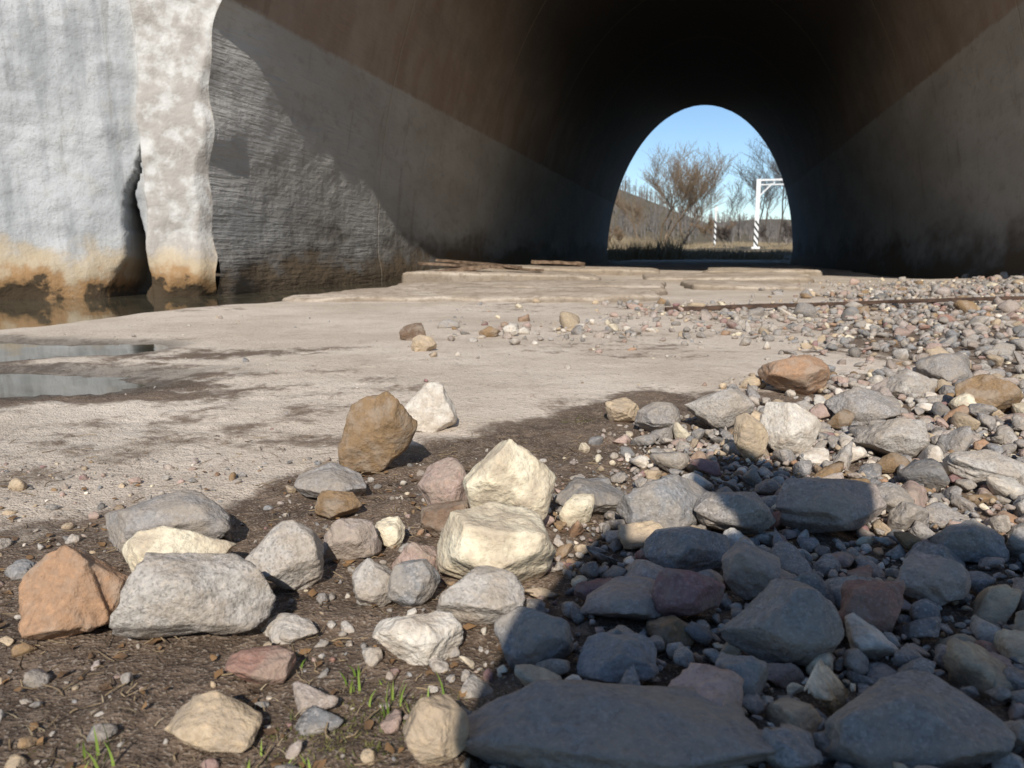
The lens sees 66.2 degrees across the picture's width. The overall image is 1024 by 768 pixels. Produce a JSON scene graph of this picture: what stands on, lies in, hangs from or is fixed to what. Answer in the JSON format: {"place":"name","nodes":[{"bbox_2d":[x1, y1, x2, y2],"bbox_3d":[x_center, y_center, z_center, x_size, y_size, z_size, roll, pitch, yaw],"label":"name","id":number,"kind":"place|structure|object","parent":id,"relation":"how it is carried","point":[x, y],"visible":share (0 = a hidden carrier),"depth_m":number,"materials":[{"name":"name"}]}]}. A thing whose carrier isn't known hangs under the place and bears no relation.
{"place":"outdoors","nodes":[
{"label":"outdoors","id":0,"kind":"place"},
{"bbox_2d":[0,261,614,329],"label":"stream water","id":1,"kind":"structure","parent":0,"point":[14,314],"depth_m":5.49,"materials":[{"name":"liquid"}]},
{"bbox_2d":[0,191,1023,767],"bbox_3d":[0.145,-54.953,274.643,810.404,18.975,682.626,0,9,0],"label":"ground","id":2,"kind":"structure","parent":0,"point":[204,379],"depth_m":1.31,"materials":[{"name":"soil"}]},
{"bbox_2d":[4,559,35,580],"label":"gneiss rock","id":3,"kind":"object","parent":2,"relation":"on","point":[16,570],"visible":0.68,"depth_m":0.74,"materials":[{"name":"stone"}]},
{"bbox_2d":[18,545,128,639],"bbox_3d":[-0.360,0.170,0.640,0.084,0.078,0.067,0,9,0],"label":"orange rock","id":4,"kind":"object","parent":2,"relation":"on","point":[66,591],"visible":0.9,"depth_m":0.63,"materials":[{"name":"stone"}]},
{"bbox_2d":[6,670,140,730],"bbox_3d":[-0.305,0.218,0.544,0.077,0.013,0.082,0,9,0],"label":"dead grass tuft","id":5,"kind":"object","parent":2,"relation":"on","point":[67,700],"visible":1,"depth_m":0.55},
{"bbox_2d":[0,341,167,397],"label":"puddle water","id":6,"kind":"structure","parent":2,"relation":"on","point":[20,384],"depth_m":2.00,"materials":[{"name":"liquid"}]},
{"bbox_2d":[25,698,165,762],"bbox_3d":[-0.274,0.226,0.506,0.072,0.015,0.069,3,10,18],"label":"dead grass tuft","id":7,"kind":"object","parent":2,"relation":"on","point":[85,737],"visible":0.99,"depth_m":0.50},
{"bbox_2d":[77,722,114,767],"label":"grass tuft","id":8,"kind":"object","parent":2,"relation":"on","point":[98,751],"visible":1,"depth_m":0.48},
{"bbox_2d":[102,747,223,767],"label":"dead grass tuft","id":9,"kind":"object","parent":2,"relation":"on","point":[139,766],"visible":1,"depth_m":0.48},
{"bbox_2d":[105,489,231,552],"bbox_3d":[-0.371,0.148,0.847,0.150,0.063,0.090,0,9,0],"label":"gneiss rock","id":10,"kind":"object","parent":2,"relation":"on","point":[195,511],"visible":0.64,"depth_m":0.82,"materials":[{"name":"stone"}]},
{"bbox_2d":[122,526,237,571],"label":"limestone rock","id":11,"kind":"object","parent":2,"relation":"on","point":[138,545],"visible":0.52,"depth_m":0.75,"materials":[{"name":"stone"}]},
{"bbox_2d":[109,552,275,638],"bbox_3d":[-0.253,0.170,0.639,0.124,0.076,0.093,0,9,0],"label":"granite rock","id":12,"kind":"object","parent":2,"relation":"on","point":[167,594],"visible":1,"depth_m":0.61,"materials":[{"name":"stone"}]},
{"bbox_2d":[164,690,261,752],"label":"limestone rock","id":13,"kind":"object","parent":2,"relation":"on","point":[214,721],"visible":1,"depth_m":0.50,"materials":[{"name":"stone"}]},
{"bbox_2d":[224,645,295,684],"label":"red sandstone rock","id":14,"kind":"object","parent":2,"relation":"on","point":[270,665],"visible":1,"depth_m":0.56,"materials":[{"name":"stone"}]},
{"bbox_2d":[245,520,323,590],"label":"granite rock","id":15,"kind":"object","parent":2,"relation":"on","point":[287,554],"visible":0.91,"depth_m":0.72,"materials":[{"name":"stone"}]},
{"bbox_2d":[227,649,344,715],"bbox_3d":[-0.166,0.215,0.563,0.070,0.015,0.072,-8,12,-39],"label":"dead grass tuft","id":16,"kind":"object","parent":2,"relation":"on","point":[275,698],"visible":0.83,"depth_m":0.56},
{"bbox_2d":[261,613,318,643],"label":"gneiss rock","id":17,"kind":"object","parent":2,"relation":"on","point":[285,628],"visible":1,"depth_m":0.64,"materials":[{"name":"stone"}]},
{"bbox_2d":[276,743,329,767],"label":"grass tuft","id":18,"kind":"object","parent":2,"relation":"on","point":[309,765],"visible":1,"depth_m":0.48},
{"bbox_2d":[264,704,360,765],"bbox_3d":[-0.131,0.227,0.514,0.067,0.012,0.067,0,9,0],"label":"moss patch","id":19,"kind":"object","parent":2,"relation":"on","point":[294,741],"visible":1,"depth_m":0.51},
{"bbox_2d":[268,697,379,754],"bbox_3d":[-0.122,0.224,0.522,0.078,0.015,0.061,0,9,0],"label":"dead grass tuft","id":20,"kind":"object","parent":2,"relation":"on","point":[315,730],"visible":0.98,"depth_m":0.51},
{"bbox_2d":[293,462,365,497],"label":"gneiss rock","id":21,"kind":"object","parent":2,"relation":"on","point":[313,483],"visible":0.84,"depth_m":0.99,"materials":[{"name":"stone"}]},
{"bbox_2d":[283,723,386,767],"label":"moss patch","id":22,"kind":"object","parent":2,"relation":"on","point":[340,750],"visible":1,"depth_m":0.49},
{"bbox_2d":[315,490,362,519],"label":"brown rock","id":23,"kind":"object","parent":2,"relation":"on","point":[331,505],"visible":0.98,"depth_m":0.92,"materials":[{"name":"stone"}]},
{"bbox_2d":[323,518,381,563],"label":"pink granite rock","id":24,"kind":"object","parent":2,"relation":"on","point":[349,538],"visible":0.99,"depth_m":0.79,"materials":[{"name":"stone"}]},
{"bbox_2d":[340,662,381,692],"bbox_3d":[-0.112,0.212,0.567,0.025,0.021,0.025,8,12,39],"label":"grass tuft","id":25,"kind":"object","parent":2,"relation":"on","point":[351,684],"visible":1,"depth_m":0.56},
{"bbox_2d":[321,714,405,767],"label":"moss patch","id":26,"kind":"object","parent":2,"relation":"on","point":[361,740],"visible":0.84,"depth_m":0.50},
{"bbox_2d":[0,430,732,767],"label":"twig litter","id":27,"kind":"object","parent":2,"relation":"on","point":[173,755],"visible":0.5,"depth_m":0.62,"materials":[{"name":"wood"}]},
{"bbox_2d":[326,678,413,733],"bbox_3d":[-0.099,0.223,0.545,0.066,0.010,0.068,0,9,0],"label":"moss patch","id":28,"kind":"object","parent":2,"relation":"on","point":[373,706],"visible":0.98,"depth_m":0.55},
{"bbox_2d":[352,558,391,606],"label":"granite rock","id":29,"kind":"object","parent":2,"relation":"on","point":[370,578],"visible":0.91,"depth_m":0.69,"materials":[{"name":"stone"}]},
{"bbox_2d":[338,390,417,474],"bbox_3d":[-0.189,0.069,1.123,0.112,0.126,0.090,0,9,0],"label":"brown rock","id":30,"kind":"object","parent":2,"relation":"on","point":[379,430],"visible":1,"depth_m":1.09,"materials":[{"name":"stone"}]},
{"bbox_2d":[368,682,405,720],"bbox_3d":[-0.089,0.215,0.546,0.028,0.022,0.031,-8,13,-41],"label":"grass tuft","id":31,"kind":"object","parent":2,"relation":"on","point":[392,693],"visible":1,"depth_m":0.54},
{"bbox_2d":[375,516,404,548],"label":"limestone rock","id":32,"kind":"object","parent":2,"relation":"on","point":[390,530],"visible":0.88,"depth_m":0.83,"materials":[{"name":"stone"}]},
{"bbox_2d":[357,694,422,747],"bbox_3d":[-0.071,0.225,0.524,0.067,0.014,0.066,0,9,0],"label":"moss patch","id":33,"kind":"object","parent":2,"relation":"on","point":[381,719],"visible":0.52,"depth_m":0.53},
{"bbox_2d":[399,323,425,340],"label":"brown rock","id":34,"kind":"object","parent":2,"relation":"on","point":[409,332],"visible":0.83,"depth_m":2.71,"materials":[{"name":"stone"}]},
{"bbox_2d":[387,559,440,606],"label":"granite rock","id":35,"kind":"object","parent":2,"relation":"on","point":[416,582],"visible":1,"depth_m":0.68,"materials":[{"name":"stone"}]},
{"bbox_2d":[391,542,437,569],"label":"pink granite rock","id":36,"kind":"object","parent":2,"relation":"on","point":[412,551],"visible":0.35,"depth_m":0.76,"materials":[{"name":"stone"}]},
{"bbox_2d":[372,610,463,665],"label":"limestone rock","id":37,"kind":"object","parent":2,"relation":"on","point":[419,639],"visible":1,"depth_m":0.59,"materials":[{"name":"stone"}]},
{"bbox_2d":[403,672,443,712],"bbox_3d":[-0.055,0.217,0.535,0.031,0.024,0.034,-6,11,-34],"label":"grass tuft","id":38,"kind":"object","parent":2,"relation":"on","point":[428,693],"visible":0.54,"depth_m":0.55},
{"bbox_2d":[411,334,436,351],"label":"limestone rock","id":39,"kind":"object","parent":2,"relation":"on","point":[420,342],"visible":0.94,"depth_m":2.40,"materials":[{"name":"stone"}]},
{"bbox_2d":[404,382,456,432],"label":"limestone rock","id":40,"kind":"object","parent":2,"relation":"on","point":[429,407],"visible":0.88,"depth_m":1.36,"materials":[{"name":"stone"}]},
{"bbox_2d":[402,694,468,765],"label":"limestone rock","id":41,"kind":"object","parent":2,"relation":"on","point":[435,728],"visible":1,"depth_m":0.46,"materials":[{"name":"stone"}]},
{"bbox_2d":[417,457,466,505],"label":"pink granite rock","id":42,"kind":"object","parent":2,"relation":"on","point":[440,481],"visible":0.7,"depth_m":0.93,"materials":[{"name":"stone"}]},
{"bbox_2d":[420,499,469,537],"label":"brown rock","id":43,"kind":"object","parent":2,"relation":"on","point":[434,518],"visible":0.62,"depth_m":0.85,"materials":[{"name":"stone"}]},
{"bbox_2d":[281,286,667,302],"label":"concrete slab","id":44,"kind":"structure","parent":2,"relation":"on","point":[522,294],"depth_m":5.09,"materials":[{"name":"weathered concrete"}]},
{"bbox_2d":[436,565,524,624],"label":"granite rock","id":45,"kind":"object","parent":2,"relation":"on","point":[483,595],"visible":0.94,"depth_m":0.65,"materials":[{"name":"stone"}]},
{"bbox_2d":[479,326,500,336],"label":"brown rock","id":46,"kind":"object","parent":2,"relation":"on","point":[489,331],"visible":0.94,"depth_m":2.81,"materials":[{"name":"stone"}]},
{"bbox_2d":[436,501,555,583],"bbox_3d":[-0.016,0.156,0.745,0.116,0.078,0.104,0,9,0],"label":"limestone rock","id":47,"kind":"object","parent":2,"relation":"on","point":[515,540],"visible":0.77,"depth_m":0.71,"materials":[{"name":"stone"}]},
{"bbox_2d":[463,439,556,519],"bbox_3d":[-0.003,0.112,0.861,0.104,0.112,0.078,0,9,0],"label":"limestone rock","id":48,"kind":"object","parent":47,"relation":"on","point":[510,472],"visible":0.77,"depth_m":0.83,"materials":[{"name":"stone"}]},
{"bbox_2d":[402,269,601,282],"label":"concrete slab","id":49,"kind":"structure","parent":2,"relation":"on","point":[434,275],"depth_m":8.37,"materials":[{"name":"concrete"}]},
{"bbox_2d":[437,264,490,270],"bbox_3d":[-0.624,-1.253,8.660,0.814,0.066,0.120,-11,13,-20],"label":"wooden plank","id":50,"kind":"object","parent":49,"relation":"on","point":[475,267],"visible":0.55,"depth_m":8.68,"materials":[{"name":"brown wood"}]},
{"bbox_2d":[417,262,543,271],"bbox_3d":[-0.349,-1.343,8.998,1.459,0.043,0.195,1,9,-16],"label":"wooden plank","id":51,"kind":"object","parent":49,"relation":"on","point":[463,265],"visible":0.81,"depth_m":8.87,"materials":[{"name":"brown wood"}]},
{"bbox_2d":[435,259,521,268],"bbox_3d":[-0.401,-1.410,9.191,1.169,0.040,0.111,10,13,30],"label":"wooden plank","id":52,"kind":"object","parent":51,"relation":"on","point":[478,263],"visible":0.94,"depth_m":9.17,"materials":[{"name":"brown wood"}]},
{"bbox_2d":[503,325,518,335],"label":"limestone rock","id":53,"kind":"object","parent":2,"relation":"on","point":[513,330],"visible":0.74,"depth_m":2.85,"materials":[{"name":"stone"}]},
{"bbox_2d":[0,0,1023,299],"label":"tunnel","id":54,"kind":"structure","parent":2,"relation":"on","point":[166,148],"depth_m":9.80,"materials":[{"name":"concrete"}]},
{"bbox_2d":[391,279,665,288],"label":"concrete slab","id":55,"kind":"structure","parent":2,"relation":"on","point":[628,283],"depth_m":6.91,"materials":[{"name":"concrete"}]},
{"bbox_2d":[494,606,572,669],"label":"gneiss rock","id":56,"kind":"object","parent":2,"relation":"on","point":[525,635],"visible":0.91,"depth_m":0.59,"materials":[{"name":"stone"}]},
{"bbox_2d":[481,265,659,275],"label":"concrete slab","id":57,"kind":"structure","parent":2,"relation":"on","point":[617,271],"depth_m":10.87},
{"bbox_2d":[531,260,584,265],"bbox_3d":[0.699,-1.845,11.957,0.825,0.068,0.114,4,10,13],"label":"wooden plank","id":58,"kind":"object","parent":57,"relation":"on","point":[556,262],"visible":1,"depth_m":11.92,"materials":[{"name":"brown wood"}]},
{"bbox_2d":[578,443,589,452],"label":"limestone rock","id":59,"kind":"object","parent":2,"relation":"on","point":[584,447],"visible":1,"depth_m":1.23,"materials":[{"name":"stone"}]},
{"bbox_2d":[553,477,624,514],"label":"gneiss rock","id":60,"kind":"object","parent":2,"relation":"on","point":[608,497],"visible":0.79,"depth_m":0.92,"materials":[{"name":"stone"}]},
{"bbox_2d":[608,225,624,245],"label":"shrub","id":61,"kind":"object","parent":2,"relation":"on","point":[618,234],"visible":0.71,"depth_m":56.98,"materials":[{"name":"brown plant"}]},
{"bbox_2d":[576,631,658,683],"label":"gneiss rock","id":62,"kind":"object","parent":2,"relation":"on","point":[608,657],"visible":0.9,"depth_m":0.57,"materials":[{"name":"stone"}]},
{"bbox_2d":[463,679,777,767],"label":"sandstone slab rock","id":63,"kind":"object","parent":2,"relation":"on","point":[567,723],"visible":1,"depth_m":0.47,"materials":[{"name":"stone"}]},
{"bbox_2d":[580,576,661,619],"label":"rock","id":64,"kind":"object","parent":2,"relation":"on","point":[629,597],"visible":0.86,"depth_m":0.65,"materials":[{"name":"stone"}]},
{"bbox_2d":[605,397,639,421],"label":"limestone rock","id":65,"kind":"object","parent":2,"relation":"on","point":[624,409],"visible":0.98,"depth_m":1.41,"materials":[{"name":"stone"}]},
{"bbox_2d":[615,191,647,237],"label":"willow tree","id":66,"kind":"object","parent":2,"relation":"on","point":[618,202],"visible":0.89,"depth_m":73.02,"materials":[{"name":"brown plant"}]},
{"bbox_2d":[634,402,680,431],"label":"granite rock","id":67,"kind":"object","parent":2,"relation":"on","point":[652,416],"visible":0.86,"depth_m":1.33,"materials":[{"name":"stone"}]},
{"bbox_2d":[616,474,705,527],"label":"granite rock","id":68,"kind":"object","parent":2,"relation":"on","point":[668,501],"visible":0.73,"depth_m":0.84,"materials":[{"name":"stone"}]},
{"bbox_2d":[643,526,729,571],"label":"granite rock","id":69,"kind":"object","parent":2,"relation":"on","point":[695,549],"visible":0.95,"depth_m":0.73,"materials":[{"name":"stone"}]},
{"bbox_2d":[643,140,731,243],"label":"willow tree","id":70,"kind":"object","parent":2,"relation":"on","point":[693,181],"visible":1,"depth_m":56.88,"materials":[{"name":"brown plant"}]},
{"bbox_2d":[651,568,724,616],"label":"maroon rock","id":71,"kind":"object","parent":2,"relation":"on","point":[678,592],"visible":0.98,"depth_m":0.64,"materials":[{"name":"stone"}]},
{"bbox_2d":[637,146,740,244],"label":"willow tree","id":72,"kind":"object","parent":2,"relation":"on","point":[707,202],"visible":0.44,"depth_m":63.90,"materials":[{"name":"brown plant"}]},
{"bbox_2d":[607,233,791,260],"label":"dry grass","id":73,"kind":"structure","parent":2,"relation":"on","point":[653,249],"depth_m":38.37,"materials":[{"name":"plant"}]},
{"bbox_2d":[610,174,791,242],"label":"distant trees","id":74,"kind":"object","parent":2,"relation":"on","point":[770,230],"visible":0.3,"depth_m":133.13,"materials":[{"name":"plant"}]},
{"bbox_2d":[689,217,734,242],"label":"shrub","id":75,"kind":"object","parent":2,"relation":"on","point":[710,223],"visible":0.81,"depth_m":73.37,"materials":[{"name":"brown plant"}]},
{"bbox_2d":[713,207,717,244],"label":"marker post","id":76,"kind":"object","parent":2,"relation":"on","point":[715,210],"visible":0.8,"depth_m":58.82,"materials":[{"name":"metal"}]},
{"bbox_2d":[684,388,754,430],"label":"granite rock","id":77,"kind":"object","parent":2,"relation":"on","point":[721,409],"visible":0.85,"depth_m":1.32,"materials":[{"name":"stone"}]},
{"bbox_2d":[713,224,732,244],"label":"shrub","id":78,"kind":"object","parent":2,"relation":"on","point":[725,232],"visible":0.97,"depth_m":60.58,"materials":[{"name":"brown plant"}]},
{"bbox_2d":[642,272,813,282],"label":"concrete slab","id":79,"kind":"structure","parent":2,"relation":"on","point":[791,277],"depth_m":8.53,"materials":[{"name":"concrete"}]},
{"bbox_2d":[693,491,775,534],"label":"granite rock","id":80,"kind":"object","parent":2,"relation":"on","point":[747,513],"visible":0.97,"depth_m":0.82,"materials":[{"name":"stone"}]},
{"bbox_2d":[715,652,768,695],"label":"gneiss rock","id":81,"kind":"object","parent":2,"relation":"on","point":[752,671],"visible":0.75,"depth_m":0.53,"materials":[{"name":"stone"}]},
{"bbox_2d":[680,279,805,290],"bbox_3d":[2.055,-0.881,7.140,1.026,0.112,1.673,2,10,11],"label":"concrete slab","id":82,"kind":"object","parent":2,"relation":"on","point":[750,285],"depth_m":6.49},
{"bbox_2d":[719,167,774,242],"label":"birch tree","id":83,"kind":"object","parent":2,"relation":"on","point":[731,202],"visible":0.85,"depth_m":90.58,"materials":[{"name":"brown plant"}]},
{"bbox_2d":[733,413,768,461],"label":"limestone rock","id":84,"kind":"object","parent":2,"relation":"on","point":[750,436],"visible":1,"depth_m":1.13,"materials":[{"name":"stone"}]},
{"bbox_2d":[722,541,780,599],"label":"rock","id":85,"kind":"object","parent":2,"relation":"on","point":[750,572],"visible":0.95,"depth_m":0.68,"materials":[{"name":"stone"}]},
{"bbox_2d":[727,136,780,222],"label":"birch tree","id":86,"kind":"object","parent":2,"relation":"on","point":[753,180],"visible":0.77,"depth_m":79.28,"materials":[{"name":"brown plant"}]},
{"bbox_2d":[703,266,822,275],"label":"concrete slab","id":87,"kind":"structure","parent":2,"relation":"on","point":[807,270],"depth_m":11.11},
{"bbox_2d":[751,179,783,248],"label":"height gauge frame","id":88,"kind":"object","parent":2,"relation":"on","point":[757,210],"visible":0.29,"depth_m":48.71,"materials":[{"name":"paint"}]},
{"bbox_2d":[754,154,784,241],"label":"birch tree","id":89,"kind":"object","parent":2,"relation":"on","point":[771,204],"visible":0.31,"depth_m":93.12,"materials":[{"name":"brown plant"}]},
{"bbox_2d":[754,134,787,242],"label":"birch tree","id":90,"kind":"object","parent":2,"relation":"on","point":[778,176],"visible":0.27,"depth_m":76.13,"materials":[{"name":"brown plant"}]},
{"bbox_2d":[758,218,791,246],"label":"shrub","id":91,"kind":"object","parent":2,"relation":"on","point":[761,234],"visible":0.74,"depth_m":58.61,"materials":[{"name":"brown plant"}]},
{"bbox_2d":[720,579,843,666],"bbox_3d":[0.208,0.180,0.588,0.078,0.063,0.066,-5,11,-26],"label":"granite rock","id":92,"kind":"object","parent":2,"relation":"on","point":[787,621],"visible":0.98,"depth_m":0.57,"materials":[{"name":"stone"}]},
{"bbox_2d":[760,401,821,454],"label":"limestone rock","id":93,"kind":"object","parent":2,"relation":"on","point":[795,428],"visible":0.84,"depth_m":1.17,"materials":[{"name":"stone"}]},
{"bbox_2d":[758,355,829,394],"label":"orange rock","id":94,"kind":"object","parent":2,"relation":"on","point":[804,374],"visible":0.96,"depth_m":1.65,"materials":[{"name":"stone"}]},
{"bbox_2d":[776,478,886,533],"bbox_3d":[0.347,0.131,0.847,0.112,0.060,0.078,-6,11,-32],"label":"rock","id":95,"kind":"object","parent":2,"relation":"on","point":[820,505],"visible":1,"depth_m":0.83,"materials":[{"name":"stone"}]},
{"bbox_2d":[664,296,1023,311],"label":"steel rail bar","id":96,"kind":"object","parent":2,"relation":"on","point":[721,307],"visible":0.81,"depth_m":4.32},
{"bbox_2d":[824,386,900,425],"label":"granite rock","id":97,"kind":"object","parent":2,"relation":"on","point":[864,405],"visible":0.83,"depth_m":1.37,"materials":[{"name":"stone"}]},
{"bbox_2d":[838,579,904,632],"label":"pink granite rock","id":98,"kind":"object","parent":2,"relation":"on","point":[878,605],"visible":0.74,"depth_m":0.62,"materials":[{"name":"stone"}]},
{"bbox_2d":[853,418,929,457],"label":"granite rock","id":99,"kind":"object","parent":2,"relation":"on","point":[906,436],"visible":0.92,"depth_m":1.13,"materials":[{"name":"stone"}]},
{"bbox_2d":[886,370,937,398],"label":"granite rock","id":100,"kind":"object","parent":2,"relation":"on","point":[905,381],"visible":0.79,"depth_m":1.63,"materials":[{"name":"stone"}]},
{"bbox_2d":[824,669,1015,767],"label":"granite rock","id":101,"kind":"object","parent":2,"relation":"on","point":[912,718],"visible":0.99,"depth_m":0.47,"materials":[{"name":"stone"}]},
{"bbox_2d":[895,551,970,605],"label":"granite rock","id":102,"kind":"object","parent":2,"relation":"on","point":[940,580],"visible":0.96,"depth_m":0.66,"materials":[{"name":"stone"}]},
{"bbox_2d":[915,353,972,385],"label":"granite rock","id":103,"kind":"object","parent":2,"relation":"on","point":[947,367],"visible":0.68,"depth_m":1.82,"materials":[{"name":"stone"}]},
{"bbox_2d":[930,520,1009,562],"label":"granite rock","id":104,"kind":"object","parent":2,"relation":"on","point":[972,541],"visible":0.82,"depth_m":0.76,"materials":[{"name":"stone"}]},
{"bbox_2d":[940,449,1023,487],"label":"granite rock","id":105,"kind":"object","parent":2,"relation":"on","point":[977,467],"visible":0.81,"depth_m":1.00,"materials":[{"name":"stone"}]},
{"bbox_2d":[955,374,1023,415],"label":"brown rock","id":106,"kind":"object","parent":2,"relation":"on","point":[997,393],"visible":0.69,"depth_m":1.47,"materials":[{"name":"stone"}]},
{"bbox_2d":[0,272,1023,767],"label":"gravel","id":107,"kind":"structure","parent":0,"point":[982,654],"depth_m":0.85,"materials":[{"name":"gravel"}]},
{"bbox_2d":[621,105,790,222],"label":"sky","id":108,"kind":"structure","parent":0,"point":[705,124],"materials":[{"name":"blue"}]},
{"bbox_2d":[772,261,948,278],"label":"stream water","id":109,"kind":"structure","parent":0,"point":[884,274],"depth_m":14.32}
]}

